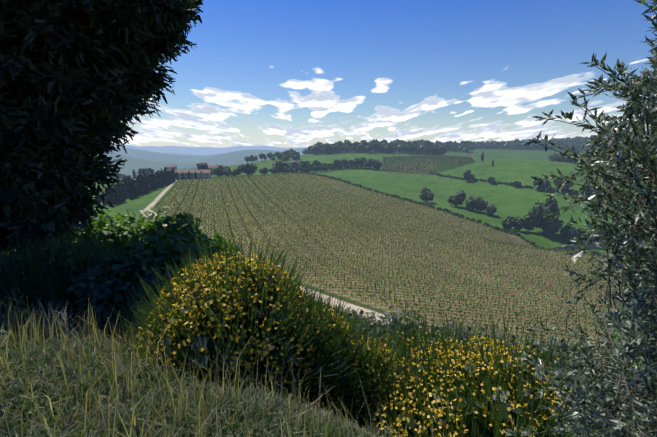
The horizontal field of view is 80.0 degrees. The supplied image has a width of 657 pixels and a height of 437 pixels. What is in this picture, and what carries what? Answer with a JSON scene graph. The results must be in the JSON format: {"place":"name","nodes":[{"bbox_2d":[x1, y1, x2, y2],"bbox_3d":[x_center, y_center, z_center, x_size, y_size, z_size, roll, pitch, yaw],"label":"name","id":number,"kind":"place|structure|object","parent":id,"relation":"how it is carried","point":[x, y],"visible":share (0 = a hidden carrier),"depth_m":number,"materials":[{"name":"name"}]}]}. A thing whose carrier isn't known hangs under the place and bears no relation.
{"place":"outdoors","nodes":[
{"label":"outdoors","id":0,"kind":"place"},
{"bbox_2d":[144,180,176,209],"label":"dirt road","id":1,"kind":"structure","parent":0,"point":[158,197],"depth_m":244.87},
{"bbox_2d":[139,210,421,327],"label":"dirt road","id":2,"kind":"structure","parent":0,"point":[355,308],"depth_m":73.25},
{"bbox_2d":[0,144,653,436],"bbox_3d":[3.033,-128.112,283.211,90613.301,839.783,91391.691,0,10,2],"label":"terrain","id":3,"kind":"structure","parent":0,"point":[522,166],"depth_m":441.97,"materials":[{"name":"green plant"}]},
{"bbox_2d":[0,303,122,351],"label":"grass","id":4,"kind":"structure","parent":3,"relation":"on","point":[3,319],"depth_m":6.09,"materials":[{"name":"green plant"}]},
{"bbox_2d":[55,307,73,340],"bbox_3d":[-3.501,1.482,5.203,0.230,0.671,0.198,5,11,26],"label":"plant","id":5,"kind":"object","parent":3,"relation":"on","point":[64,320],"visible":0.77,"depth_m":5.19,"materials":[{"name":"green plant"}]},
{"bbox_2d":[0,0,202,254],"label":"tree","id":6,"kind":"object","parent":3,"relation":"on","point":[80,80],"visible":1,"depth_m":9.89,"materials":[{"name":"green plant"}]},
{"bbox_2d":[166,164,176,169],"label":"house","id":7,"kind":"structure","parent":3,"relation":"on","point":[169,167],"depth_m":404.51,"materials":[{"name":"paint"}]},
{"bbox_2d":[159,169,210,178],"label":"farmhouse","id":8,"kind":"object","parent":3,"relation":"on","point":[204,174],"visible":0.38,"depth_m":368.00,"materials":[{"name":"paint"}]},
{"bbox_2d":[0,323,389,436],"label":"grass","id":9,"kind":"structure","parent":3,"relation":"on","point":[12,397],"depth_m":3.23,"materials":[{"name":"green plant"}]},
{"bbox_2d":[0,203,411,410],"bbox_3d":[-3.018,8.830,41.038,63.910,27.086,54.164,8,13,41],"label":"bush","id":10,"kind":"object","parent":3,"relation":"on","point":[156,241],"visible":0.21,"depth_m":10.24,"materials":[{"name":"green plant"}]},
{"bbox_2d":[208,164,223,174],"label":"farmhouse","id":11,"kind":"object","parent":3,"relation":"on","point":[210,167],"visible":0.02,"depth_m":424.37,"materials":[{"name":"paint"}]},
{"bbox_2d":[0,281,463,436],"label":"dry grass stalks","id":12,"kind":"object","parent":3,"relation":"on","point":[51,338],"depth_m":3.09,"materials":[{"name":"beige plant"}]},
{"bbox_2d":[107,148,382,178],"bbox_3d":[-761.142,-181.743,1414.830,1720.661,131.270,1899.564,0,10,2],"label":"trees","id":13,"kind":"object","parent":3,"relation":"on","point":[286,155],"visible":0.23,"depth_m":538.32,"materials":[{"name":"green plant"}]},
{"bbox_2d":[196,162,371,176],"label":"farm trees","id":14,"kind":"object","parent":3,"relation":"on","point":[247,169],"visible":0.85,"depth_m":419.44,"materials":[{"name":"green plant"}]},
{"bbox_2d":[95,152,493,205],"bbox_3d":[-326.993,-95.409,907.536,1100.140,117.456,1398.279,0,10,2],"label":"trees","id":15,"kind":"object","parent":3,"relation":"on","point":[145,183],"visible":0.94,"depth_m":257.83,"materials":[{"name":"green plant"}]},
{"bbox_2d":[0,227,656,436],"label":"flowering bushes","id":16,"kind":"object","parent":3,"relation":"on","point":[459,387],"visible":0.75,"depth_m":4.90,"materials":[{"name":"green plant"}]},
{"bbox_2d":[299,171,642,260],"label":"hedgerow trees","id":17,"kind":"object","parent":3,"relation":"on","point":[536,217],"visible":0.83,"depth_m":261.54,"materials":[{"name":"green plant"}]},
{"bbox_2d":[302,135,655,174],"bbox_3d":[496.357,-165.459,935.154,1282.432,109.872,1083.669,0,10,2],"label":"forest trees","id":18,"kind":"object","parent":3,"relation":"on","point":[427,146],"visible":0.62,"depth_m":799.94,"materials":[{"name":"green plant"}]},
{"bbox_2d":[334,305,650,413],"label":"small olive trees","id":19,"kind":"object","parent":3,"relation":"on","point":[405,321],"visible":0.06,"depth_m":12.44,"materials":[{"name":"green plant"}]},
{"bbox_2d":[430,170,601,195],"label":"hedgerow trees","id":20,"kind":"object","parent":3,"relation":"on","point":[469,176],"visible":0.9,"depth_m":376.85,"materials":[{"name":"green plant"}]},
{"bbox_2d":[484,137,589,142],"bbox_3d":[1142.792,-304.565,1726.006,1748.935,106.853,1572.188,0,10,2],"label":"forest trees","id":21,"kind":"object","parent":3,"relation":"on","point":[524,140],"depth_m":1638.48,"materials":[{"name":"green plant"}]},
{"bbox_2d":[512,0,656,436],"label":"tree","id":22,"kind":"object","parent":3,"relation":"on","point":[624,153],"visible":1,"depth_m":1.89,"materials":[{"name":"green plant"}]},
{"bbox_2d":[314,300,387,327],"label":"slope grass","id":23,"kind":"structure","parent":0,"point":[353,315],"depth_m":66.53,"materials":[{"name":"green plant"}]},
{"bbox_2d":[111,0,656,147],"label":"sky","id":24,"kind":"structure","parent":0,"point":[276,73],"materials":[{"name":"blue"}]},
{"bbox_2d":[155,172,629,362],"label":"vineyard field","id":25,"kind":"structure","parent":0,"point":[347,295],"depth_m":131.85,"materials":[{"name":"green plant"}]},
{"bbox_2d":[382,155,474,174],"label":"vineyard field","id":26,"kind":"structure","parent":0,"point":[411,165],"depth_m":551.02,"materials":[{"name":"plant"}]},
{"bbox_2d":[429,155,475,161],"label":"ploughed soil field","id":27,"kind":"structure","parent":0,"point":[459,158],"depth_m":588.76,"materials":[{"name":"soil"}]},
{"bbox_2d":[553,242,609,250],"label":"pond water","id":28,"kind":"structure","parent":0,"point":[590,245],"depth_m":240.47,"materials":[{"name":"grey liquid"}]}
]}

